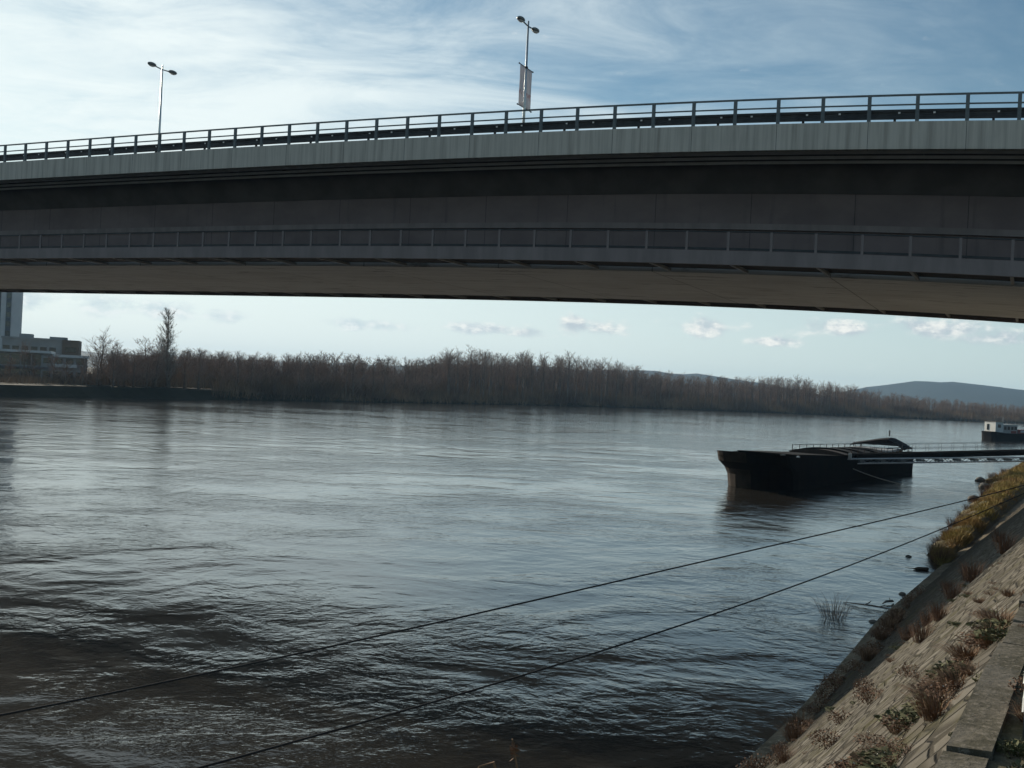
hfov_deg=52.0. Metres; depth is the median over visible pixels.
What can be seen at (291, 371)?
bare willow
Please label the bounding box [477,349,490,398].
bare tree
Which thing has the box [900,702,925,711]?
green weed
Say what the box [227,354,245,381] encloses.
bare willow
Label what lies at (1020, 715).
dry grass tuft
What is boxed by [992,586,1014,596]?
dry grass tuft
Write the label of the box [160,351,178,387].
bare willow
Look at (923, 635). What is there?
slope shrub
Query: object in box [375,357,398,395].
bare willow
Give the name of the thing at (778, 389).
bare tree
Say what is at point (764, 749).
embankment toe
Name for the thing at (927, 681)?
dry grass tuft
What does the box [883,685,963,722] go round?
dry grass tuft
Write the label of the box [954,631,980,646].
russet weed
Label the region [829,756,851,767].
russet weed
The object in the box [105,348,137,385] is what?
bare willow
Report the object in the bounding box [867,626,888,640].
dry grass tuft
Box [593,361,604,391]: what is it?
bare tree
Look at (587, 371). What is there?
bare tree
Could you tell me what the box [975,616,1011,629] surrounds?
green weed
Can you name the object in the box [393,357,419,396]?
bare willow
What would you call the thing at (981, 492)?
berm shrub
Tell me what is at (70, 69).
sky
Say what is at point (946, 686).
russet weed
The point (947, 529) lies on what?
berm shrub
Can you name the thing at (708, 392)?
bare tree
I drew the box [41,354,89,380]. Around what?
terraced block
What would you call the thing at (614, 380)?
bare tree
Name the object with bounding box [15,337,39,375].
broad bare tree
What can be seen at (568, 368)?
bare tree
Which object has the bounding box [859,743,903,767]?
green weed
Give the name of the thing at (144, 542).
water
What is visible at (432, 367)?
bare willow
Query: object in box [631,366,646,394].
bare tree
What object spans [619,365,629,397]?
bare tree
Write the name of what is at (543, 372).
bare tree
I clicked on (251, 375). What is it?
bare willow
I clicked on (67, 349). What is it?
window
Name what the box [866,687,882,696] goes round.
russet weed
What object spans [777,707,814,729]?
dry grass tuft
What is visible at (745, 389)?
bare tree
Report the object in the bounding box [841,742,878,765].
dry grass tuft
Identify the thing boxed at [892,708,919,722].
green weed
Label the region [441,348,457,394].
bare tree
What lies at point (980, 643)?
russet weed
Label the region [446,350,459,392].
bare tree
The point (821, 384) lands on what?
bare tree
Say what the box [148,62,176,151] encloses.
street lamp
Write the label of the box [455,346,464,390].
bare tree
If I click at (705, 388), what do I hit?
bare tree
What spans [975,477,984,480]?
rock
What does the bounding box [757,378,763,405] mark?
bare tree
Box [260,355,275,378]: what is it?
bare willow
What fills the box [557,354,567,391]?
bare tree
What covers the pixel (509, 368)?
bare tree
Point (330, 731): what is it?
mooring cable
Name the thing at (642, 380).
bare tree
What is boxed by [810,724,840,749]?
russet weed
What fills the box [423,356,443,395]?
bare willow
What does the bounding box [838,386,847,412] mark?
bare tree
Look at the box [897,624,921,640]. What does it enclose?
slope shrub
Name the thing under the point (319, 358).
bare willow
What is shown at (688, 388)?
bare tree
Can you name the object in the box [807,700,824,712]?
russet weed
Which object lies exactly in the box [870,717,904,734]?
dry grass tuft
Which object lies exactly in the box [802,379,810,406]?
bare tree
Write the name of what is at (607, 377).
bare tree
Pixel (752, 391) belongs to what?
bare tree
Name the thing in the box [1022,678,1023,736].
graffiti post
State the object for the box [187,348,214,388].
bare willow
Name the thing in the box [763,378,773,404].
bare tree
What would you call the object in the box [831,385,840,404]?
bare tree
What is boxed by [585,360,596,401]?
bare tree
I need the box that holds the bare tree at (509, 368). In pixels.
[504,355,513,381]
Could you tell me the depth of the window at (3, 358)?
236.86 m
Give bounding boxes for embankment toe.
[738,499,1023,767]
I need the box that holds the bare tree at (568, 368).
[556,351,577,402]
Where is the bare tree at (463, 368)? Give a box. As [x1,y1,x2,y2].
[459,352,469,389]
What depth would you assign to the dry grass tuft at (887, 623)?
28.14 m
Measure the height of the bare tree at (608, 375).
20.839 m
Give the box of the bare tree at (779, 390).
[773,378,784,406]
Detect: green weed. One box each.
[822,706,834,711]
[838,747,861,767]
[846,759,898,767]
[856,746,901,765]
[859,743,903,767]
[874,701,913,729]
[888,646,899,649]
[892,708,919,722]
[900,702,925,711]
[905,692,941,711]
[925,664,958,678]
[928,663,971,679]
[936,659,964,667]
[945,621,960,627]
[958,593,969,598]
[966,618,1002,628]
[972,671,981,681]
[973,623,1008,641]
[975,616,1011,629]
[996,734,1023,759]
[1006,759,1023,767]
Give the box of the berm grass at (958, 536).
[924,460,1023,564]
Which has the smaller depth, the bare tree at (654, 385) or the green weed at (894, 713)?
the green weed at (894, 713)
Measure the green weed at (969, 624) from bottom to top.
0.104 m
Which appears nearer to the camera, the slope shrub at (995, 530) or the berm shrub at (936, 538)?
the slope shrub at (995, 530)
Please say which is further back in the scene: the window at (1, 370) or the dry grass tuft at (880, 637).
the window at (1, 370)
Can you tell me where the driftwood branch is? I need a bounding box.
[844,601,888,609]
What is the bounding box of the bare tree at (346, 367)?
[341,355,353,393]
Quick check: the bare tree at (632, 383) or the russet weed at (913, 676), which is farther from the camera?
the bare tree at (632, 383)
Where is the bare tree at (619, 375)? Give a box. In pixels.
[615,361,623,395]
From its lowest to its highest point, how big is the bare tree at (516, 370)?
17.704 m
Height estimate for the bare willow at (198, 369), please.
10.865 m
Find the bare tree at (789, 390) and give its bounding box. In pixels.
[786,378,793,403]
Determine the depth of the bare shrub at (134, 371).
235.83 m
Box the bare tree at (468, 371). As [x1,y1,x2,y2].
[464,354,479,394]
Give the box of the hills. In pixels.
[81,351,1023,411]
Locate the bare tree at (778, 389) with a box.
[775,378,782,408]
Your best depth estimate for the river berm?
66.21 m
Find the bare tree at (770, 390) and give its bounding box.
[767,377,775,406]
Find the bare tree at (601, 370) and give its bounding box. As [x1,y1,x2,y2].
[597,357,609,403]
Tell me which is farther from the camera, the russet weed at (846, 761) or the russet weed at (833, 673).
the russet weed at (833, 673)
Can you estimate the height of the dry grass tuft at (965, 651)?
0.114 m
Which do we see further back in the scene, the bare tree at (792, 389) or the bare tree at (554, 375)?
the bare tree at (792, 389)
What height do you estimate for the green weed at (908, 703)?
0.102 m
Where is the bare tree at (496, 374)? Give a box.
[492,355,501,393]
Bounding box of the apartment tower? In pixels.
[0,292,22,348]
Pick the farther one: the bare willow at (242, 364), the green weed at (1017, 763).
the bare willow at (242, 364)
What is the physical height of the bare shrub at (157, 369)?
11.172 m
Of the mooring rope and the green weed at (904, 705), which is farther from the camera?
the mooring rope
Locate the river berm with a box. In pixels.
[927,466,1023,555]
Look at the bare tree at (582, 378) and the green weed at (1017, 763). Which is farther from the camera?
the bare tree at (582, 378)
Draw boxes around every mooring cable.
[0,485,1023,715]
[195,493,1023,767]
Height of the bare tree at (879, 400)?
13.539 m
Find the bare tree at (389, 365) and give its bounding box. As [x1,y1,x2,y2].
[385,355,395,379]
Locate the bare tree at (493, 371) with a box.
[486,354,503,391]
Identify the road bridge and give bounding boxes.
[0,91,1023,323]
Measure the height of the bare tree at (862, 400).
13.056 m
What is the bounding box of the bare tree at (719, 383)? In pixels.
[715,376,724,403]
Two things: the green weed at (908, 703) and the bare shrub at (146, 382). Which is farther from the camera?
the bare shrub at (146, 382)
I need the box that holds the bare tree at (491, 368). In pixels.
[480,351,499,399]
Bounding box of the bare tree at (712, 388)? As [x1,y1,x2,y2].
[709,379,716,405]
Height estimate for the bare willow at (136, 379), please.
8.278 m
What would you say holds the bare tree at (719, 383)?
on the bank
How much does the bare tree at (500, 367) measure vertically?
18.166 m
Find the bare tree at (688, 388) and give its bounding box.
[685,377,692,399]
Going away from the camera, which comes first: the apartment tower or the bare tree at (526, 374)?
the apartment tower
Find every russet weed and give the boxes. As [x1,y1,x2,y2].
[736,756,764,767]
[741,748,771,767]
[764,746,786,765]
[770,740,788,752]
[772,740,786,749]
[785,717,811,734]
[802,705,814,714]
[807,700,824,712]
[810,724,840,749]
[812,683,836,697]
[813,692,831,704]
[819,675,844,689]
[823,670,845,684]
[826,708,850,724]
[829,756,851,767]
[834,753,864,767]
[837,662,850,673]
[851,683,874,698]
[853,644,864,655]
[853,731,885,746]
[854,673,875,688]
[855,745,874,752]
[856,685,879,704]
[862,640,884,652]
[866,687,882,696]
[872,745,900,763]
[876,735,904,747]
[877,626,895,635]
[879,714,918,733]
[881,753,901,766]
[890,741,913,755]
[891,606,904,614]
[895,662,918,676]
[900,594,915,603]
[905,672,921,679]
[911,586,925,595]
[918,671,944,689]
[925,680,964,702]
[948,662,975,674]
[949,657,971,663]
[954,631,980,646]
[960,635,990,650]
[982,591,994,595]
[1008,671,1023,695]
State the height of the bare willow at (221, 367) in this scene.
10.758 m
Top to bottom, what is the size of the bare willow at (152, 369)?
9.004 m
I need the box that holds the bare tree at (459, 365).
[453,351,465,398]
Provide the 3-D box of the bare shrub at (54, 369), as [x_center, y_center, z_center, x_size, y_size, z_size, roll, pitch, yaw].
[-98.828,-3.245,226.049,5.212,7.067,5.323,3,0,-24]
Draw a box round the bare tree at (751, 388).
[747,377,757,399]
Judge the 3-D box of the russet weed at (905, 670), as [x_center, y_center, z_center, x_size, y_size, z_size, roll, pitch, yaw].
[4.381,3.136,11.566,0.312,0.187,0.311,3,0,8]
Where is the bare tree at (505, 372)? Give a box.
[498,355,511,400]
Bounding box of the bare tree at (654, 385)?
[650,372,659,400]
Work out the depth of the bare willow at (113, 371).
229.50 m
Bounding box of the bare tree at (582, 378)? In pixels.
[577,360,587,397]
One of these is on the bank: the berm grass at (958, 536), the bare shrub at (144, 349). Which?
the bare shrub at (144, 349)
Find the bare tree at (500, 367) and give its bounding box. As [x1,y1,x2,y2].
[493,355,505,391]
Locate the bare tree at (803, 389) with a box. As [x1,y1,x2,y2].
[800,379,807,403]
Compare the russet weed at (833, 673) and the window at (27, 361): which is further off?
the window at (27, 361)
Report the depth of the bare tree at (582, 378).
443.80 m
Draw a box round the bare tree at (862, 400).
[860,390,867,408]
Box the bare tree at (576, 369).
[568,355,589,400]
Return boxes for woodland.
[105,348,1023,416]
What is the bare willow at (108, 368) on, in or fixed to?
on the bank
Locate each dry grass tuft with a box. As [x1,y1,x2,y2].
[771,717,807,741]
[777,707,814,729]
[803,758,851,767]
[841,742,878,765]
[852,644,881,661]
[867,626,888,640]
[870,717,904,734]
[872,614,900,631]
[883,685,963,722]
[886,609,911,623]
[894,678,955,705]
[894,679,929,699]
[909,661,968,690]
[909,675,942,692]
[917,677,947,693]
[929,639,979,660]
[944,643,981,657]
[946,661,978,675]
[958,618,1006,645]
[962,607,1014,626]
[963,603,1015,624]
[964,596,983,602]
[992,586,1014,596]
[997,693,1023,722]
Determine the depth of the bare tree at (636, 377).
448.58 m
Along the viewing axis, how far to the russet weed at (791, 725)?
19.05 m
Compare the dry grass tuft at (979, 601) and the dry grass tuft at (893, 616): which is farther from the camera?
the dry grass tuft at (893, 616)
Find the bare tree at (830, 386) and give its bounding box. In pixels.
[826,382,835,410]
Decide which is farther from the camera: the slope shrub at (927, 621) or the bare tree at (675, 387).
the bare tree at (675, 387)
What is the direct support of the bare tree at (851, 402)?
on the bank
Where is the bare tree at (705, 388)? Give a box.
[702,376,709,401]
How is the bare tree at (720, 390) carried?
on the bank
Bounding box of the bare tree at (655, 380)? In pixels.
[651,371,659,401]
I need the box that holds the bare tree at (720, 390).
[717,378,726,405]
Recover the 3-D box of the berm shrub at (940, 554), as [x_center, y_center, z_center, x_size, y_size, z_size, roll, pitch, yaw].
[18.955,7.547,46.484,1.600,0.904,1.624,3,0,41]
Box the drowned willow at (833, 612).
[809,592,865,619]
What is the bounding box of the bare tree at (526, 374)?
[523,357,532,391]
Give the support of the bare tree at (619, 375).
on the bank
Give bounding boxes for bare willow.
[103,349,127,386]
[103,351,112,384]
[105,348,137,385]
[106,343,130,385]
[128,350,141,382]
[129,353,144,386]
[141,350,163,387]
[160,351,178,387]
[175,349,195,380]
[176,349,197,388]
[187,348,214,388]
[188,351,208,376]
[190,348,210,389]
[209,351,231,386]
[211,350,234,380]
[226,351,248,391]
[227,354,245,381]
[234,353,246,376]
[237,353,259,392]
[241,357,255,386]
[247,354,267,391]
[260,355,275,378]
[263,355,281,385]
[279,352,298,379]
[282,354,298,375]
[285,350,304,380]
[290,356,311,394]
[291,353,317,391]
[300,355,324,392]
[309,358,333,391]
[315,351,339,379]
[316,353,336,389]
[323,355,345,391]
[327,352,345,379]
[332,359,357,391]
[342,354,370,396]
[346,354,358,376]
[350,354,368,378]
[354,357,372,389]
[359,357,383,397]
[374,355,395,392]
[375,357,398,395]
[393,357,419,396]
[397,359,419,391]
[397,363,418,385]
[403,357,435,394]
[416,358,432,395]
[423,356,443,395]
[423,358,442,383]
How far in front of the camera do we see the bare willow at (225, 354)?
274.71 m
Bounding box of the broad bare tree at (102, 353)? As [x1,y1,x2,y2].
[77,326,126,384]
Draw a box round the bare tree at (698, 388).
[696,375,701,402]
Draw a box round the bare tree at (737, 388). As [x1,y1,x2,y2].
[732,379,742,404]
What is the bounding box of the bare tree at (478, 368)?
[471,352,483,385]
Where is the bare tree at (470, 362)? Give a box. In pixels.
[463,344,479,390]
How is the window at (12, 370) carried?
in the riverside pavilion
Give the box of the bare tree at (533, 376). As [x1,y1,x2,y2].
[527,356,538,396]
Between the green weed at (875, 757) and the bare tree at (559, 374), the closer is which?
the green weed at (875, 757)
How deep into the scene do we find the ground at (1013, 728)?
5.11 m
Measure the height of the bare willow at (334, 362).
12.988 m
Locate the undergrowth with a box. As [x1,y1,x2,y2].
[0,356,1023,422]
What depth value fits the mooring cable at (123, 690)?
22.46 m
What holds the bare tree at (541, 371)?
on the bank
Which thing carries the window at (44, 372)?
in the terraced block at (65, 358)
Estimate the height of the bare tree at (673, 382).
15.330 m
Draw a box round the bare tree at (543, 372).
[537,358,555,398]
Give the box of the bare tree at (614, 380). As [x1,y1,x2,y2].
[603,366,622,397]
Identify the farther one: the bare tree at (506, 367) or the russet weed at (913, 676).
the bare tree at (506, 367)
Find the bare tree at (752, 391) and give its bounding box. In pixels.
[748,379,758,404]
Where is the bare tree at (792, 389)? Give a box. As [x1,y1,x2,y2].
[785,380,797,402]
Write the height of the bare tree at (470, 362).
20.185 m
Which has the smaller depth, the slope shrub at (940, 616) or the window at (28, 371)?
the slope shrub at (940, 616)
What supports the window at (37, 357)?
in the riverside pavilion
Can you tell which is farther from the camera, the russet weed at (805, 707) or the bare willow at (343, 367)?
the bare willow at (343, 367)
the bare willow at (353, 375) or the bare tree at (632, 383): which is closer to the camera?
the bare willow at (353, 375)
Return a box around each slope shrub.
[772,745,800,763]
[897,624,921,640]
[903,615,937,643]
[915,609,933,626]
[923,600,954,621]
[935,578,966,600]
[936,577,953,589]
[955,556,989,582]
[955,560,981,580]
[986,530,1020,554]
[989,526,1007,541]
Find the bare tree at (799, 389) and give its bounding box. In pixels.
[793,379,801,404]
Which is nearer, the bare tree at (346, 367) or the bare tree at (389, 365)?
the bare tree at (346, 367)
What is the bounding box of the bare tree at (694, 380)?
[691,378,697,400]
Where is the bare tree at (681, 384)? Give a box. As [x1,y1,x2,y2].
[677,374,685,398]
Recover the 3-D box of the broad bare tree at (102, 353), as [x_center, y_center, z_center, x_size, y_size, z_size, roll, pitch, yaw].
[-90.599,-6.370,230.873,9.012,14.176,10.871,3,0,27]
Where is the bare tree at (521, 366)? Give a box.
[517,350,529,396]
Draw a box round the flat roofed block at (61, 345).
[1,333,81,356]
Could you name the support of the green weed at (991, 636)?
on the embankment slope
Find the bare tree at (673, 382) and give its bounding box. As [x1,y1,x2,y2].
[670,376,678,404]
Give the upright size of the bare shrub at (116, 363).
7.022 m
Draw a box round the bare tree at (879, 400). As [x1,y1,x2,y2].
[875,391,882,408]
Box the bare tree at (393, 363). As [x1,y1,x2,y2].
[388,356,400,389]
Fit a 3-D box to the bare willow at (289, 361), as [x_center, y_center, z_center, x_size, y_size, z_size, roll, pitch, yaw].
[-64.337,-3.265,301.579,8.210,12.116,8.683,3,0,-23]
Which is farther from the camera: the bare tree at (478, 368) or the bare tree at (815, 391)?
the bare tree at (815, 391)
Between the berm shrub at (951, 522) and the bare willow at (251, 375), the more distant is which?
the bare willow at (251, 375)
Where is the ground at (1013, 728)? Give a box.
[987,666,1023,767]
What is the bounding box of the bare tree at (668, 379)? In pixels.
[662,370,674,393]
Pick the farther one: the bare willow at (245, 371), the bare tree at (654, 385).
the bare tree at (654, 385)
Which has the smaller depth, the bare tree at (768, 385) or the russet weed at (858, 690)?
the russet weed at (858, 690)
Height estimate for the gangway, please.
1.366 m
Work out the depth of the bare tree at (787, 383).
507.52 m
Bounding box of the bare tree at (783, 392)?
[780,376,789,407]
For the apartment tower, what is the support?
on the bank
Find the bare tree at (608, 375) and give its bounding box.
[604,357,612,401]
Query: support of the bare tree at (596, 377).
on the bank
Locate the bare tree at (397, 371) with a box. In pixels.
[391,360,403,386]
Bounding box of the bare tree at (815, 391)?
[812,383,817,402]
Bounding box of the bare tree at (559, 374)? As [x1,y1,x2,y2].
[555,358,565,393]
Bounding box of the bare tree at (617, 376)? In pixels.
[610,360,624,403]
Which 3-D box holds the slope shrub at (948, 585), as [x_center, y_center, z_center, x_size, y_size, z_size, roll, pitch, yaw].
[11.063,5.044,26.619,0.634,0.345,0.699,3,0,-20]
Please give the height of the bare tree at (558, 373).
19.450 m
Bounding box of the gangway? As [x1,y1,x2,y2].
[845,442,1023,459]
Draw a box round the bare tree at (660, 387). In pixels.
[658,372,663,401]
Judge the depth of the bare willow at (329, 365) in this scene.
301.49 m
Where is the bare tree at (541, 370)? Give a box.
[537,355,549,391]
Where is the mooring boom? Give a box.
[852,457,1023,463]
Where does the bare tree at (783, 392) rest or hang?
on the bank
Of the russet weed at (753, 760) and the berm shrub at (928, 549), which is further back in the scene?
the berm shrub at (928, 549)
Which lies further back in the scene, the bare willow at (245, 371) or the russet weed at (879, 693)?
the bare willow at (245, 371)
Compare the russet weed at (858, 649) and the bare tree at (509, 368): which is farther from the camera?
the bare tree at (509, 368)
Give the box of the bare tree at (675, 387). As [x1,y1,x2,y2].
[670,376,678,399]
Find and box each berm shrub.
[923,534,946,542]
[923,543,950,558]
[926,540,947,550]
[929,547,957,564]
[935,523,957,533]
[943,514,960,528]
[953,508,973,517]
[978,487,988,495]
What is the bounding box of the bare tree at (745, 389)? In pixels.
[741,376,750,408]
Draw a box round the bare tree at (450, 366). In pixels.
[442,347,456,392]
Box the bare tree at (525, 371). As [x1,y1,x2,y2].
[520,353,531,393]
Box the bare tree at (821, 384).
[816,381,825,407]
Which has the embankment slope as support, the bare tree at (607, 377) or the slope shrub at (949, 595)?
the slope shrub at (949, 595)
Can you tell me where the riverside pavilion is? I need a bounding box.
[0,349,55,377]
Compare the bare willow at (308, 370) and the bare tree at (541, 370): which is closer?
the bare willow at (308, 370)
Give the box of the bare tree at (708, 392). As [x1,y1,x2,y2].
[704,373,713,397]
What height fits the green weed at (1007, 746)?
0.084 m
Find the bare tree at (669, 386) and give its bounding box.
[665,373,672,400]
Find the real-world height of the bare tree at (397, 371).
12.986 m
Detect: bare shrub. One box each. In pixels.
[23,358,42,379]
[43,354,63,381]
[57,360,74,382]
[72,358,95,384]
[84,355,109,385]
[102,358,131,386]
[120,349,148,386]
[122,337,156,379]
[132,347,159,387]
[140,342,173,387]
[143,334,177,381]
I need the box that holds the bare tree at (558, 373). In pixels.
[552,357,565,392]
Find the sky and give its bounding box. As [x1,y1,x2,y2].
[0,0,1023,393]
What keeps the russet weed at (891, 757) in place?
on the embankment slope
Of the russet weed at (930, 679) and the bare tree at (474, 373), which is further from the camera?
the bare tree at (474, 373)
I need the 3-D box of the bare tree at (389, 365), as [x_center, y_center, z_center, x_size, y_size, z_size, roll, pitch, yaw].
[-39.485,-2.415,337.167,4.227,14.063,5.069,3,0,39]
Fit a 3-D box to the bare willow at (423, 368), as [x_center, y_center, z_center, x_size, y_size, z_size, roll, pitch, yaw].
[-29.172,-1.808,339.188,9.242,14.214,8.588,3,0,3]
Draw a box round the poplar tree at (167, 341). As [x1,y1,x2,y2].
[156,308,182,387]
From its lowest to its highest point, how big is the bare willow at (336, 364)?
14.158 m
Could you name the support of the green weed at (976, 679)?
on the embankment slope
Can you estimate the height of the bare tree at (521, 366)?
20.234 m
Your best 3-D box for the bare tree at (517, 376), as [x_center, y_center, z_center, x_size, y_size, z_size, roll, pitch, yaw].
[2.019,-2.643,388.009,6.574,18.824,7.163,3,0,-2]
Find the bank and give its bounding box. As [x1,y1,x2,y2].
[0,367,1023,422]
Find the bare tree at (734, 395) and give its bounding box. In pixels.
[731,378,740,400]
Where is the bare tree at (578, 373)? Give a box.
[573,358,583,391]
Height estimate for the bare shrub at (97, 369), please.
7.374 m
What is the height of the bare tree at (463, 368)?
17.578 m
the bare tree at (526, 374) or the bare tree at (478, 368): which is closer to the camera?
the bare tree at (478, 368)
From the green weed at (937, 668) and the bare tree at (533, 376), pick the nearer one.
the green weed at (937, 668)
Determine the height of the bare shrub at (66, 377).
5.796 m
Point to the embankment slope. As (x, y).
(929, 740)
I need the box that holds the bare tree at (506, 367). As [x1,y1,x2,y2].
[500,354,510,386]
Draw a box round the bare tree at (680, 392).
[678,378,685,401]
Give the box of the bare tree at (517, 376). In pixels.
[510,352,522,399]
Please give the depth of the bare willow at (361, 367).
321.72 m
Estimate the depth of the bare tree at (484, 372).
366.36 m
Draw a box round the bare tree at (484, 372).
[476,352,491,401]
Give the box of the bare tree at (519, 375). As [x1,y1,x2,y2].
[511,353,526,390]
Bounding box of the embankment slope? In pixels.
[763,503,1023,767]
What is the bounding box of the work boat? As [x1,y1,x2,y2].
[981,421,1023,441]
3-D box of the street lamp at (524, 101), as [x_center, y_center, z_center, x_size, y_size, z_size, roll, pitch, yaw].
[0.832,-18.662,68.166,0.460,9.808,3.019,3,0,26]
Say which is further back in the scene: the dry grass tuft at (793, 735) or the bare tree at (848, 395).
the bare tree at (848, 395)
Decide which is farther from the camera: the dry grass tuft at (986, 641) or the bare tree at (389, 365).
the bare tree at (389, 365)
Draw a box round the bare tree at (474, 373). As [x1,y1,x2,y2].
[472,350,483,393]
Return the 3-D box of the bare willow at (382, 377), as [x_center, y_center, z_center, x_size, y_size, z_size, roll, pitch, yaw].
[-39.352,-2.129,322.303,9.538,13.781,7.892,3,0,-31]
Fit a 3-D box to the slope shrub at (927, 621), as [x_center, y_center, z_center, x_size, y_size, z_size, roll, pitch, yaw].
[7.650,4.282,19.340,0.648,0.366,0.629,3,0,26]
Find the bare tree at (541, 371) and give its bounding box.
[535,350,549,391]
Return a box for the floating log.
[905,567,928,570]
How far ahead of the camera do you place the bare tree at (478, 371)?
387.20 m
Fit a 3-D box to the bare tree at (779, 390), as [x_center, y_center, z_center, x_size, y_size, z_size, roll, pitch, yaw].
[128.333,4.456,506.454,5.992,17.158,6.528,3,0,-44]
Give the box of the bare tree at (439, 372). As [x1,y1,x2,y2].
[434,356,443,390]
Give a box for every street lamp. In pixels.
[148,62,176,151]
[517,16,538,132]
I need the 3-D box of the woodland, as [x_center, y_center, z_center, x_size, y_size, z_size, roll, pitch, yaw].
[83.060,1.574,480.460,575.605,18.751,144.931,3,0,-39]
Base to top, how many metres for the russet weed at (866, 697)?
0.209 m
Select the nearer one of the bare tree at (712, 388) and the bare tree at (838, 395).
the bare tree at (712, 388)
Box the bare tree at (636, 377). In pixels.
[631,367,640,401]
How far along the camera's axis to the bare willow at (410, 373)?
346.47 m
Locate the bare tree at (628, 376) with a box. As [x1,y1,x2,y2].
[625,364,635,395]
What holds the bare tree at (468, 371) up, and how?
on the bank
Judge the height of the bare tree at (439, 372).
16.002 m
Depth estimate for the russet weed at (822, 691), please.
23.63 m
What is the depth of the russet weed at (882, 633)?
27.30 m
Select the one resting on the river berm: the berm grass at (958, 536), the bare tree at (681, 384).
the berm grass at (958, 536)
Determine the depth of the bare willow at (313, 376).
294.26 m
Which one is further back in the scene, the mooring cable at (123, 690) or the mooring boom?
the mooring boom
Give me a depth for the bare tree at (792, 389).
509.08 m
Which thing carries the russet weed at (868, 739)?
on the embankment slope
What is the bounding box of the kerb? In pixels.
[934,593,1023,767]
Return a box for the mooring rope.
[853,468,900,483]
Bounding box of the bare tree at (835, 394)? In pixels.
[832,383,838,407]
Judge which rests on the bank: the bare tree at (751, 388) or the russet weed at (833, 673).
the bare tree at (751, 388)
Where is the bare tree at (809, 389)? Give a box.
[806,378,813,404]
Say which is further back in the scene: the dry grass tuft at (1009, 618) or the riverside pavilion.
the riverside pavilion
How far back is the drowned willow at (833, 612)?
34.04 m
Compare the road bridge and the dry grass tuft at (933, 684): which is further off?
the road bridge
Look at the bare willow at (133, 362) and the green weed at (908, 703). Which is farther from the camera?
the bare willow at (133, 362)
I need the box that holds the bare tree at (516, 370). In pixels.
[511,356,520,385]
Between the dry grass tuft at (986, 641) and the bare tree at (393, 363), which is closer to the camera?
the dry grass tuft at (986, 641)
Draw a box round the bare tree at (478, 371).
[473,353,483,389]
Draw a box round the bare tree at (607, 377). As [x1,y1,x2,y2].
[600,363,612,402]
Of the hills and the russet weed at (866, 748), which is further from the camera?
the hills
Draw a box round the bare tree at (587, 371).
[582,358,592,397]
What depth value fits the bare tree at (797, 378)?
518.08 m
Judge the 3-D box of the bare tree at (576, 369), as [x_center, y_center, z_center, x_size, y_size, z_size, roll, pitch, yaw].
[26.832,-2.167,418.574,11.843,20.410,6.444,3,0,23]
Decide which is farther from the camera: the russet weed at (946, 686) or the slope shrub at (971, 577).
the slope shrub at (971, 577)
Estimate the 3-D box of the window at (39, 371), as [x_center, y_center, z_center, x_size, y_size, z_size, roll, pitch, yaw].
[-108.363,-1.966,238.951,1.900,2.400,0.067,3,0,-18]
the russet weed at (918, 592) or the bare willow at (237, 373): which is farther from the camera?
the bare willow at (237, 373)
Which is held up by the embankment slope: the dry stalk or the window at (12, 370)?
the dry stalk
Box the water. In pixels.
[0,398,1023,767]
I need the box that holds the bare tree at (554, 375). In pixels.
[548,358,561,396]
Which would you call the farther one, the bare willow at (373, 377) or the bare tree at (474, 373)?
the bare tree at (474, 373)
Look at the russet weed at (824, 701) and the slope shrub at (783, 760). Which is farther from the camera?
the russet weed at (824, 701)
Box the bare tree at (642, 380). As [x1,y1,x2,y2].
[640,371,644,396]
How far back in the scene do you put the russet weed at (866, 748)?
7.22 m
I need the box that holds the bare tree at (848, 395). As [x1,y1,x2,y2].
[845,386,852,405]
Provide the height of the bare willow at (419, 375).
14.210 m
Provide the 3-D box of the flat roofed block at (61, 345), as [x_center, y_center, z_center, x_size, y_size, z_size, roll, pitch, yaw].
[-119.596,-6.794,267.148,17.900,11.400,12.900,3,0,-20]
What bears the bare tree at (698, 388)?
on the bank
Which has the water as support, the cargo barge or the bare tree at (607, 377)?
the cargo barge
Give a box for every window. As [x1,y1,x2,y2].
[0,353,9,363]
[0,368,8,375]
[11,353,19,363]
[11,369,19,375]
[21,354,30,364]
[21,369,29,376]
[31,370,40,377]
[32,355,40,364]
[42,371,49,376]
[43,358,50,362]
[65,347,75,352]
[76,359,83,364]
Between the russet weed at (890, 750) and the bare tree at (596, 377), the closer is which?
the russet weed at (890, 750)
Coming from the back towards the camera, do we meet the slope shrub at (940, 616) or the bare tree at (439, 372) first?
the bare tree at (439, 372)
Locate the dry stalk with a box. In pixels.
[478,739,519,767]
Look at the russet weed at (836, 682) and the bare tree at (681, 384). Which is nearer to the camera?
the russet weed at (836, 682)
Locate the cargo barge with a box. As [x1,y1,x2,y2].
[717,430,913,490]
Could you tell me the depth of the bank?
240.25 m
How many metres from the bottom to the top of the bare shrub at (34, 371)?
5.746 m
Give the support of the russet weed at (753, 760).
on the embankment slope
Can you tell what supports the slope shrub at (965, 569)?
on the embankment slope
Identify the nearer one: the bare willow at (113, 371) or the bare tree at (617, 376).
the bare willow at (113, 371)
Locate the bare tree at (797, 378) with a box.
[793,374,801,403]
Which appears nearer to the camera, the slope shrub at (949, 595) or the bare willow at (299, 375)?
the slope shrub at (949, 595)
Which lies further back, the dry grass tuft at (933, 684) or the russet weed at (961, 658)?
the russet weed at (961, 658)
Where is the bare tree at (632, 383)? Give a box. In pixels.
[628,368,640,398]
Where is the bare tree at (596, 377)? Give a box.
[592,362,603,393]
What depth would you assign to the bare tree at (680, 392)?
468.56 m
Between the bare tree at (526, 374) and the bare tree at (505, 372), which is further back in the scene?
the bare tree at (526, 374)
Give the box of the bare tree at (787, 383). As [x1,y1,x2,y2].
[782,378,791,404]
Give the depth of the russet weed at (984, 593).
13.62 m
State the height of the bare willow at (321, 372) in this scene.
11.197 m
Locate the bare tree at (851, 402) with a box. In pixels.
[850,387,856,408]

